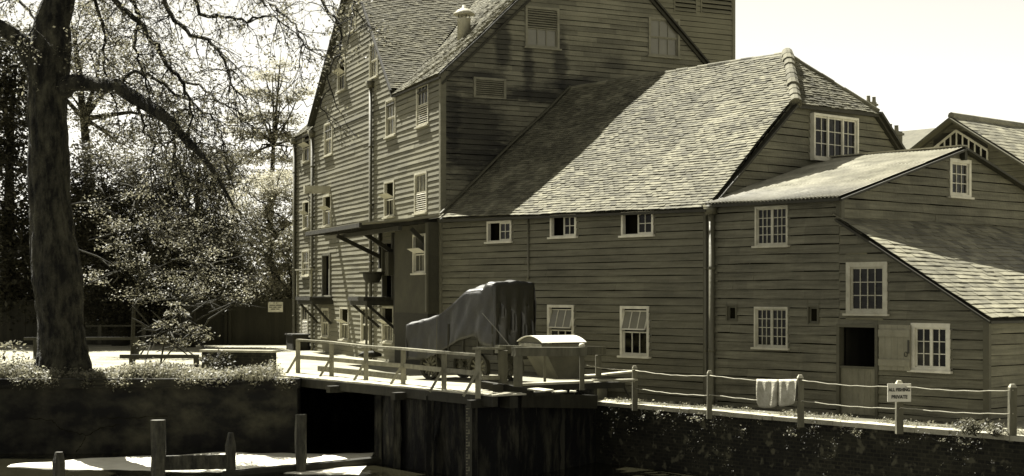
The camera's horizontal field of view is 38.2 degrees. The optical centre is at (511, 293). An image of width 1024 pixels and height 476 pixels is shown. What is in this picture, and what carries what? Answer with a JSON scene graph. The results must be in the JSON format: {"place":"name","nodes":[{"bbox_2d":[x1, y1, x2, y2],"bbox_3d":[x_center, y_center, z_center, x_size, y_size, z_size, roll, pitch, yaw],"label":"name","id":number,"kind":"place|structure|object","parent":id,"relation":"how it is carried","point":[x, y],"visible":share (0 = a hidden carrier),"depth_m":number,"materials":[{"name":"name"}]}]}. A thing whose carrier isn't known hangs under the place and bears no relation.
{"place":"outdoors","nodes":[
{"label":"outdoors","id":0,"kind":"place"},
{"bbox_2d":[0,422,698,475],"bbox_3d":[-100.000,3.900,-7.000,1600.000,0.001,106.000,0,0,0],"label":"water","id":1,"kind":"structure","parent":0,"point":[337,437],"depth_m":33.46,"materials":[{"name":"black liquid"}]},
{"bbox_2d":[52,452,64,475],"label":"mooring post","id":2,"kind":"object","parent":1,"relation":"in","point":[58,464],"visible":1,"depth_m":30.72,"materials":[{"name":"wood"}]},
{"bbox_2d":[150,419,165,475],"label":"mooring post","id":3,"kind":"object","parent":1,"relation":"in","point":[158,443],"visible":1,"depth_m":30.48,"materials":[{"name":"wood"}]},
{"bbox_2d":[165,454,227,470],"bbox_3d":[-6.669,3.544,31.150,1.619,0.368,0.120,0,0,-34],"label":"river rail","id":4,"kind":"object","parent":3,"relation":"attached to","point":[191,462],"visible":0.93,"depth_m":31.10,"materials":[{"name":"wood"}]},
{"bbox_2d":[7,452,373,474],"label":"foaming water","id":5,"kind":"structure","parent":1,"relation":"on","point":[249,460],"depth_m":34.06,"materials":[{"name":"liquid"}]},
{"bbox_2d":[225,433,235,470],"bbox_3d":[-6.005,3.782,31.605,0.234,1.636,0.249,0,0,0],"label":"mooring post","id":6,"kind":"object","parent":1,"relation":"in","point":[230,448],"visible":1,"depth_m":31.53,"materials":[{"name":"wood"}]},
{"bbox_2d":[295,414,306,471],"bbox_3d":[-4.626,3.618,32.403,0.256,1.964,0.271,0,0,-19],"label":"mooring post","id":7,"kind":"object","parent":1,"relation":"in","point":[301,439],"visible":0.9,"depth_m":32.30,"materials":[{"name":"wood"}]},
{"bbox_2d":[221,456,382,475],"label":"floating log","id":8,"kind":"object","parent":1,"relation":"on","point":[310,466],"visible":0.77,"depth_m":32.62,"materials":[{"name":"wood"}]},
{"bbox_2d":[301,387,596,475],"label":"sluice pier","id":9,"kind":"structure","parent":1,"relation":"in","point":[428,436],"depth_m":32.49,"materials":[{"name":"black wood"}]},
{"bbox_2d":[277,373,525,407],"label":"footbridge deck","id":10,"kind":"structure","parent":9,"relation":"on","point":[396,390],"depth_m":32.63,"materials":[{"name":"wood"}]},
{"bbox_2d":[317,366,406,379],"bbox_3d":[-3.921,2.020,38.100,0.150,0.140,4.933,0,0,-32],"label":"timber baulk","id":11,"kind":"object","parent":10,"relation":"on","point":[380,374],"visible":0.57,"depth_m":37.79,"materials":[{"name":"brown wood"}]},
{"bbox_2d":[286,339,505,398],"bbox_3d":[-2.762,1.613,34.498,1.499,1.053,9.580,0,0,-31],"label":"footbridge railing","id":12,"kind":"object","parent":10,"relation":"on","point":[443,370],"visible":0.91,"depth_m":33.53,"materials":[{"name":"brown wood"}]},
{"bbox_2d":[466,408,471,475],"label":"depth gauge","id":13,"kind":"object","parent":9,"relation":"attached to","point":[468,441],"visible":1,"depth_m":30.35,"materials":[{"name":"wood"}]},
{"bbox_2d":[481,343,637,474],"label":"sluice gate","id":14,"kind":"structure","parent":9,"relation":"on","point":[546,396],"depth_m":31.58,"materials":[{"name":"white paint"}]},
{"bbox_2d":[0,345,1023,434],"bbox_3d":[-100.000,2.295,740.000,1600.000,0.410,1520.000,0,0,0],"label":"ground","id":15,"kind":"structure","parent":0,"point":[103,355],"depth_m":45.83,"materials":[{"name":"grey concrete"}]},
{"bbox_2d":[0,340,34,369],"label":"shrub","id":16,"kind":"object","parent":15,"relation":"on","point":[14,351],"visible":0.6,"depth_m":37.50,"materials":[{"name":"green plant"}]},
{"bbox_2d":[0,14,85,330],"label":"evergreen tree","id":17,"kind":"object","parent":15,"relation":"on","point":[14,248],"visible":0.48,"depth_m":61.13,"materials":[{"name":"grey plant"}]},
{"bbox_2d":[24,337,138,358],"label":"rail fence","id":18,"kind":"object","parent":15,"relation":"on","point":[136,346],"visible":0.57,"depth_m":47.45,"materials":[{"name":"brown wood"}]},
{"bbox_2d":[21,131,197,345],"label":"evergreen tree","id":19,"kind":"object","parent":15,"relation":"on","point":[117,310],"visible":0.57,"depth_m":59.06,"materials":[{"name":"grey plant"}]},
{"bbox_2d":[7,0,217,298],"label":"broadleaf tree","id":20,"kind":"object","parent":15,"relation":"on","point":[83,111],"visible":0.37,"depth_m":69.77,"materials":[{"name":"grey plant"}]},
{"bbox_2d":[86,325,147,343],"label":"rail fence","id":21,"kind":"object","parent":15,"relation":"on","point":[100,333],"visible":0.83,"depth_m":55.95,"materials":[{"name":"brown wood"}]},
{"bbox_2d":[0,299,292,344],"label":"board fence","id":22,"kind":"object","parent":15,"relation":"on","point":[244,325],"visible":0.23,"depth_m":61.00,"materials":[{"name":"black wood"}]},
{"bbox_2d":[268,302,282,311],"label":"warning notice","id":23,"kind":"object","parent":22,"relation":"attached to","point":[275,306],"visible":1,"depth_m":60.85,"materials":[{"name":"white paint"}]},
{"bbox_2d":[0,211,292,299],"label":"distant wood","id":24,"kind":"object","parent":15,"relation":"on","point":[208,288],"depth_m":99.34,"materials":[{"name":"green plant"}]},
{"bbox_2d":[0,357,295,391],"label":"bank weeds","id":25,"kind":"object","parent":15,"relation":"on","point":[212,372],"visible":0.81,"depth_m":36.43,"materials":[{"name":"grey plant"}]},
{"bbox_2d":[0,378,300,453],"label":"retaining wall","id":26,"kind":"structure","parent":15,"relation":"on","point":[69,416],"depth_m":36.14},
{"bbox_2d":[119,354,198,366],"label":"bench","id":27,"kind":"object","parent":15,"relation":"on","point":[131,357],"visible":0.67,"depth_m":42.45,"materials":[{"name":"brown wood"}]},
{"bbox_2d":[72,163,263,353],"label":"understory tree","id":28,"kind":"object","parent":15,"relation":"on","point":[139,274],"visible":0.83,"depth_m":49.96,"materials":[{"name":"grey plant"}]},
{"bbox_2d":[132,284,235,363],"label":"sapling","id":29,"kind":"object","parent":15,"relation":"on","point":[169,325],"visible":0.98,"depth_m":43.98,"materials":[{"name":"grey plant"}]},
{"bbox_2d":[107,139,273,347],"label":"evergreen tree","id":30,"kind":"object","parent":15,"relation":"on","point":[175,264],"visible":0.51,"depth_m":57.54,"materials":[{"name":"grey plant"}]},
{"bbox_2d":[0,0,400,377],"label":"riverbank tree","id":31,"kind":"object","parent":15,"relation":"on","point":[44,51],"visible":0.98,"depth_m":37.00,"materials":[{"name":"grey plant"}]},
{"bbox_2d":[195,349,235,369],"bbox_3d":[-7.762,1.748,38.828,1.017,0.606,0.991,0,0,0],"label":"shrub","id":32,"kind":"object","parent":15,"relation":"on","point":[216,362],"visible":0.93,"depth_m":38.77,"materials":[{"name":"green plant"}]},
{"bbox_2d":[204,140,261,297],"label":"conifer tree","id":33,"kind":"object","parent":15,"relation":"on","point":[247,159],"visible":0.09,"depth_m":77.96,"materials":[{"name":"green plant"}]},
{"bbox_2d":[199,349,278,369],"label":"brick parapet","id":34,"kind":"structure","parent":15,"relation":"on","point":[243,358],"depth_m":39.40,"materials":[{"name":"brown brick"}]},
{"bbox_2d":[196,164,292,299],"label":"broadleaf tree","id":35,"kind":"object","parent":15,"relation":"on","point":[272,193],"visible":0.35,"depth_m":65.63,"materials":[{"name":"plant"}]},
{"bbox_2d":[214,225,292,299],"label":"broadleaf tree","id":36,"kind":"object","parent":15,"relation":"on","point":[286,291],"visible":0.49,"depth_m":63.73,"materials":[{"name":"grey plant"}]},
{"bbox_2d":[209,52,316,297],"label":"pine tree","id":37,"kind":"object","parent":15,"relation":"on","point":[276,100],"visible":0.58,"depth_m":83.80,"materials":[{"name":"plant"}]},
{"bbox_2d":[261,356,280,367],"bbox_3d":[-6.234,1.931,38.008,0.744,0.685,0.806,0,0,34],"label":"shrub","id":38,"kind":"object","parent":15,"relation":"on","point":[269,361],"visible":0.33,"depth_m":37.98,"materials":[{"name":"green plant"}]},
{"bbox_2d":[285,333,309,349],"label":"storage box","id":39,"kind":"object","parent":15,"relation":"on","point":[291,338],"visible":0.96,"depth_m":54.95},
{"bbox_2d":[420,324,527,381],"bbox_3d":[-0.988,1.405,35.945,1.270,1.370,3.000,0,0,-44],"label":"cart","id":40,"kind":"object","parent":15,"relation":"on","point":[466,345],"visible":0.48,"depth_m":35.38,"materials":[{"name":"metal"}]},
{"bbox_2d":[406,280,535,359],"bbox_3d":[-0.973,0.643,35.978,3.210,1.958,1.518,0,0,45],"label":"tarpaulin","id":41,"kind":"object","parent":40,"relation":"on","point":[507,308],"visible":0.89,"depth_m":35.04,"materials":[{"name":"grey fabric"}]},
{"bbox_2d":[436,313,506,366],"bbox_3d":[-0.937,1.224,34.727,0.114,1.554,2.691,0,0,-43],"label":"lashing rope","id":42,"kind":"object","parent":41,"relation":"hanging from","point":[436,342],"visible":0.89,"depth_m":35.65,"materials":[{"name":"beige fabric"}]},
{"bbox_2d":[290,0,734,367],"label":"mill building","id":43,"kind":"structure","parent":15,"relation":"on","point":[446,102],"depth_m":44.38,"materials":[{"name":"paint"}]},
{"bbox_2d":[298,132,310,163],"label":"window","id":44,"kind":"structure","parent":43,"relation":"in","point":[305,146],"depth_m":55.90,"materials":[{"name":"paint"}]},
{"bbox_2d":[298,201,310,230],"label":"window","id":45,"kind":"structure","parent":43,"relation":"in","point":[305,213],"depth_m":55.97,"materials":[{"name":"paint"}]},
{"bbox_2d":[300,250,310,276],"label":"window","id":46,"kind":"structure","parent":43,"relation":"in","point":[305,253],"depth_m":56.00,"materials":[{"name":"paint"}]},
{"bbox_2d":[301,305,309,333],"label":"window","id":47,"kind":"structure","parent":43,"relation":"in","point":[304,315],"depth_m":56.18,"materials":[{"name":"paint"}]},
{"bbox_2d":[319,308,330,338],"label":"window","id":48,"kind":"structure","parent":43,"relation":"in","point":[324,324],"depth_m":53.18,"materials":[{"name":"paint"}]},
{"bbox_2d":[318,194,332,227],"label":"window","id":49,"kind":"structure","parent":43,"relation":"in","point":[326,207],"depth_m":52.88,"materials":[{"name":"paint"}]},
{"bbox_2d":[322,121,333,157],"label":"window","id":50,"kind":"structure","parent":43,"relation":"in","point":[328,143],"depth_m":52.76,"materials":[{"name":"paint"}]},
{"bbox_2d":[322,253,333,294],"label":"loading door","id":51,"kind":"structure","parent":43,"relation":"in","point":[324,255],"depth_m":53.33,"materials":[{"name":"grey wood"}]},
{"bbox_2d":[332,57,347,93],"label":"window","id":52,"kind":"structure","parent":43,"relation":"in","point":[341,77],"depth_m":50.98,"materials":[{"name":"paint"}]},
{"bbox_2d":[334,307,350,341],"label":"window","id":53,"kind":"structure","parent":43,"relation":"in","point":[343,320],"depth_m":50.68,"materials":[{"name":"paint"}]},
{"bbox_2d":[346,5,357,34],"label":"window","id":54,"kind":"structure","parent":43,"relation":"in","point":[349,11],"depth_m":49.65,"materials":[{"name":"paint"}]},
{"bbox_2d":[359,307,368,343],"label":"window","id":55,"kind":"structure","parent":43,"relation":"in","point":[362,308],"depth_m":48.37,"materials":[{"name":"paint"}]},
{"bbox_2d":[358,351,381,357],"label":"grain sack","id":56,"kind":"object","parent":43,"relation":"on","point":[372,354],"visible":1,"depth_m":44.21,"materials":[{"name":"beige fabric"}]},
{"bbox_2d":[359,272,384,344],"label":"drainpipe","id":57,"kind":"object","parent":43,"relation":"on","point":[372,277],"visible":0.97,"depth_m":44.65,"materials":[{"name":"metal"}]},
{"bbox_2d":[368,43,379,80],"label":"window","id":58,"kind":"structure","parent":43,"relation":"in","point":[373,58],"depth_m":47.21,"materials":[{"name":"paint"}]},
{"bbox_2d":[377,306,394,344],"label":"window","id":59,"kind":"structure","parent":43,"relation":"in","point":[387,311],"depth_m":45.74,"materials":[{"name":"paint"}]},
{"bbox_2d":[381,240,390,296],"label":"loading door","id":60,"kind":"structure","parent":43,"relation":"in","point":[384,278],"depth_m":46.11,"materials":[{"name":"black wood"}]},
{"bbox_2d":[379,180,396,218],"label":"window","id":61,"kind":"structure","parent":43,"relation":"in","point":[388,195],"depth_m":45.57,"materials":[{"name":"paint"}]},
{"bbox_2d":[383,97,397,138],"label":"window","id":62,"kind":"structure","parent":43,"relation":"in","point":[390,112],"depth_m":45.44,"materials":[{"name":"paint"}]},
{"bbox_2d":[408,233,425,274],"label":"window","id":63,"kind":"structure","parent":43,"relation":"in","point":[414,250],"depth_m":41.54,"materials":[{"name":"white paint"}]},
{"bbox_2d":[412,170,429,214],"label":"window","id":64,"kind":"structure","parent":43,"relation":"in","point":[420,178],"depth_m":42.56,"materials":[{"name":"paint"}]},
{"bbox_2d":[414,81,430,128],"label":"window","id":65,"kind":"structure","parent":43,"relation":"in","point":[422,112],"depth_m":42.43,"materials":[{"name":"paint"}]},
{"bbox_2d":[472,77,505,98],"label":"window","id":66,"kind":"structure","parent":43,"relation":"in","point":[484,87],"depth_m":41.40,"materials":[{"name":"grey wood"}]},
{"bbox_2d":[523,5,561,50],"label":"window","id":67,"kind":"structure","parent":43,"relation":"in","point":[542,24],"depth_m":42.17,"materials":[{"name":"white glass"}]},
{"bbox_2d":[646,16,681,59],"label":"window","id":68,"kind":"structure","parent":43,"relation":"in","point":[664,42],"depth_m":44.01,"materials":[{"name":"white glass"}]},
{"bbox_2d":[517,335,585,381],"bbox_3d":[0.886,1.505,33.337,1.110,1.150,1.270,0,0,-26],"label":"hopper wagon","id":69,"kind":"object","parent":15,"relation":"on","point":[560,367],"visible":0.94,"depth_m":32.93,"materials":[{"name":"paint"}]},
{"bbox_2d":[438,48,905,404],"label":"mill building","id":70,"kind":"structure","parent":15,"relation":"on","point":[545,201],"depth_m":36.72,"materials":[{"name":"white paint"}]},
{"bbox_2d":[484,220,513,243],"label":"window","id":71,"kind":"structure","parent":70,"relation":"in","point":[503,233],"depth_m":38.88,"materials":[{"name":"white paint"}]},
{"bbox_2d":[547,305,576,343],"bbox_3d":[1.263,0.884,37.195,0.266,1.226,0.963,0,0,-42],"label":"window","id":72,"kind":"structure","parent":70,"relation":"in","point":[561,317],"depth_m":37.19,"materials":[{"name":"white paint"}]},
{"bbox_2d":[547,214,578,238],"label":"window","id":73,"kind":"structure","parent":70,"relation":"in","point":[567,228],"depth_m":37.06,"materials":[{"name":"white paint"}]},
{"bbox_2d":[617,306,651,358],"bbox_3d":[2.962,0.904,35.279,0.266,1.236,1.045,0,0,-42],"label":"window","id":74,"kind":"structure","parent":70,"relation":"in","point":[633,344],"depth_m":35.28,"materials":[{"name":"white paint"}]},
{"bbox_2d":[618,211,655,237],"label":"window","id":75,"kind":"structure","parent":70,"relation":"in","point":[640,225],"depth_m":35.15,"materials":[{"name":"white paint"}]},
{"bbox_2d":[809,113,858,160],"bbox_3d":[7.985,-3.831,36.592,1.934,1.154,0.220,0,0,-42],"label":"window","id":76,"kind":"structure","parent":70,"relation":"in","point":[831,135],"depth_m":36.53,"materials":[{"name":"white paint"}]},
{"bbox_2d":[596,401,1023,475],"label":"brick river wall","id":77,"kind":"structure","parent":15,"relation":"on","point":[764,448],"depth_m":30.02,"materials":[{"name":"black brick"}]},
{"bbox_2d":[653,409,672,419],"bbox_3d":[3.424,2.637,32.568,0.803,0.269,0.462,0,0,-21],"label":"creeper","id":78,"kind":"object","parent":77,"relation":"attached to","point":[664,418],"visible":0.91,"depth_m":32.53,"materials":[{"name":"green plant"}]},
{"bbox_2d":[685,410,704,423],"bbox_3d":[3.993,2.621,31.722,0.505,0.353,0.487,0,0,-17],"label":"creeper","id":79,"kind":"object","parent":77,"relation":"attached to","point":[698,420],"visible":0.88,"depth_m":31.73,"materials":[{"name":"green plant"}]},
{"bbox_2d":[735,425,750,434],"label":"creeper","id":80,"kind":"object","parent":77,"relation":"attached to","point":[743,430],"visible":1,"depth_m":30.69,"materials":[{"name":"green plant"}]},
{"bbox_2d":[778,429,796,437],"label":"creeper","id":81,"kind":"object","parent":77,"relation":"attached to","point":[790,436],"visible":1,"depth_m":29.78,"materials":[{"name":"green plant"}]},
{"bbox_2d":[587,365,1016,441],"bbox_3d":[5.677,2.073,29.625,9.605,1.054,1.365,0,0,42],"label":"rope fence","id":82,"kind":"object","parent":77,"relation":"on","point":[1011,413],"visible":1,"depth_m":28.84,"materials":[{"name":"brown wood"}]},
{"bbox_2d":[756,379,778,407],"bbox_3d":[5.110,1.984,29.515,0.140,0.591,0.549,0,0,-38],"label":"sack","id":83,"kind":"object","parent":82,"relation":"hanging from","point":[767,393],"visible":1,"depth_m":29.48,"materials":[{"name":"white fabric"}]},
{"bbox_2d":[778,379,796,406],"bbox_3d":[5.433,1.939,29.094,0.140,0.557,0.493,0,0,-38],"label":"sack","id":84,"kind":"object","parent":82,"relation":"hanging from","point":[787,391],"visible":1,"depth_m":29.09,"materials":[{"name":"white fabric"}]},
{"bbox_2d":[887,384,910,401],"bbox_3d":[7.169,1.827,27.396,0.440,0.335,0.028,0,0,-3],"label":"notice board","id":85,"kind":"object","parent":82,"relation":"attached to","point":[898,392],"visible":1,"depth_m":27.39,"materials":[{"name":"paint"}]},
{"bbox_2d":[593,402,1011,475],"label":"wall growth","id":86,"kind":"object","parent":77,"relation":"attached to","point":[791,432],"depth_m":30.34,"materials":[{"name":"green plant"}]},
{"bbox_2d":[804,425,819,432],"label":"creeper","id":87,"kind":"object","parent":77,"relation":"attached to","point":[814,431],"visible":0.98,"depth_m":29.31,"materials":[{"name":"green plant"}]},
{"bbox_2d":[847,428,865,438],"bbox_3d":[6.684,2.679,28.491,0.408,0.232,0.338,0,0,26],"label":"creeper","id":88,"kind":"object","parent":77,"relation":"attached to","point":[858,437],"visible":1,"depth_m":28.45,"materials":[{"name":"green plant"}]},
{"bbox_2d":[928,435,948,442],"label":"creeper","id":89,"kind":"object","parent":77,"relation":"attached to","point":[942,441],"visible":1,"depth_m":27.03,"materials":[{"name":"green plant"}]},
{"bbox_2d":[952,438,972,449],"bbox_3d":[8.177,2.725,26.652,0.474,0.307,0.239,0,0,-25],"label":"creeper","id":90,"kind":"object","parent":77,"relation":"attached to","point":[965,448],"visible":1,"depth_m":26.64,"materials":[{"name":"green plant"}]},
{"bbox_2d":[951,417,1003,438],"bbox_3d":[8.221,2.355,26.134,0.862,0.372,0.733,0,0,31],"label":"shrub","id":91,"kind":"object","parent":77,"relation":"on","point":[972,425],"visible":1,"depth_m":26.14,"materials":[{"name":"green plant"}]},
{"bbox_2d":[983,422,1007,438],"bbox_3d":[8.539,2.400,26.108,0.406,0.289,0.492,0,0,38],"label":"shrub","id":92,"kind":"object","parent":77,"relation":"on","point":[998,432],"visible":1,"depth_m":26.06,"materials":[{"name":"green plant"}]},
{"bbox_2d":[701,145,1023,424],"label":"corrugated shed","id":93,"kind":"structure","parent":15,"relation":"on","point":[933,278],"depth_m":31.43,"materials":[{"name":"paint"}]},
{"bbox_2d":[751,205,789,247],"bbox_3d":[5.642,-1.461,32.176,0.150,0.906,0.998,0,0,-42],"label":"window","id":94,"kind":"structure","parent":93,"relation":"in","point":[771,222],"depth_m":32.17,"materials":[{"name":"paint"}]},
{"bbox_2d":[751,307,789,349],"bbox_3d":[5.634,0.745,32.185,0.150,0.933,1.020,0,0,-42],"label":"window","id":95,"kind":"structure","parent":93,"relation":"in","point":[770,323],"depth_m":32.20,"materials":[{"name":"paint"}]},
{"bbox_2d":[842,262,889,315],"bbox_3d":[7.273,-0.105,30.336,0.150,1.103,1.102,0,0,-42],"label":"window","id":96,"kind":"structure","parent":93,"relation":"in","point":[866,282],"depth_m":30.36,"materials":[{"name":"paint"}]},
{"bbox_2d":[836,324,910,416],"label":"stable door","id":97,"kind":"structure","parent":93,"relation":"in","point":[861,368],"depth_m":30.51,"materials":[{"name":"paint"}]},
{"bbox_2d":[907,323,952,373],"bbox_3d":[8.265,1.065,29.217,0.150,0.977,0.984,0,0,-42],"label":"window","id":98,"kind":"structure","parent":93,"relation":"in","point":[930,342],"depth_m":29.22,"materials":[{"name":"white paint"}]},
{"bbox_2d":[946,158,974,199],"bbox_3d":[10.247,-2.632,33.846,0.985,0.905,0.150,0,0,-42],"label":"window","id":99,"kind":"structure","parent":93,"relation":"in","point":[960,181],"depth_m":33.91,"materials":[{"name":"white paint"}]},
{"bbox_2d":[846,128,934,318],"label":"brick house","id":100,"kind":"structure","parent":15,"relation":"on","point":[911,138],"depth_m":76.53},
{"bbox_2d":[866,96,877,106],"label":"chimney stack","id":101,"kind":"object","parent":100,"relation":"on","point":[874,102],"visible":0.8,"depth_m":74.91,"materials":[{"name":"grey brick"}]},
{"bbox_2d":[891,124,903,141],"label":"chimney stack","id":102,"kind":"object","parent":100,"relation":"on","point":[900,134],"visible":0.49,"depth_m":65.91,"materials":[{"name":"grey brick"}]},
{"bbox_2d":[0,0,1023,295],"label":"sky","id":103,"kind":"structure","parent":0,"point":[922,62],"materials":[{"name":"white"}]},
{"bbox_2d":[616,401,1020,434],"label":"path","id":104,"kind":"structure","parent":0,"point":[862,418],"depth_m":30.40,"materials":[{"name":"beige concrete"}]},
{"bbox_2d":[603,397,1023,434],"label":"path weeds","id":105,"kind":"object","parent":104,"relation":"on","point":[793,414],"visible":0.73,"depth_m":30.12,"materials":[{"name":"green plant"}]},
{"bbox_2d":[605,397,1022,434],"bbox_3d":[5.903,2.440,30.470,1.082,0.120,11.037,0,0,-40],"label":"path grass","id":106,"kind":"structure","parent":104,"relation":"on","point":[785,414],"depth_m":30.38,"materials":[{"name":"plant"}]},
{"bbox_2d":[856,253,882,319],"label":"tiled house","id":107,"kind":"structure","parent":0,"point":[867,318],"depth_m":70.18,"materials":[{"name":"grey wood"}]},
{"bbox_2d":[910,112,1023,182],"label":"workshop building","id":108,"kind":"structure","parent":0,"point":[999,143],"depth_m":55.80,"materials":[{"name":"white paint"}]},
{"bbox_2d":[934,130,988,159],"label":"window","id":109,"kind":"structure","parent":108,"relation":"in","point":[956,137],"depth_m":55.74,"materials":[{"name":"white paint"}]}
]}

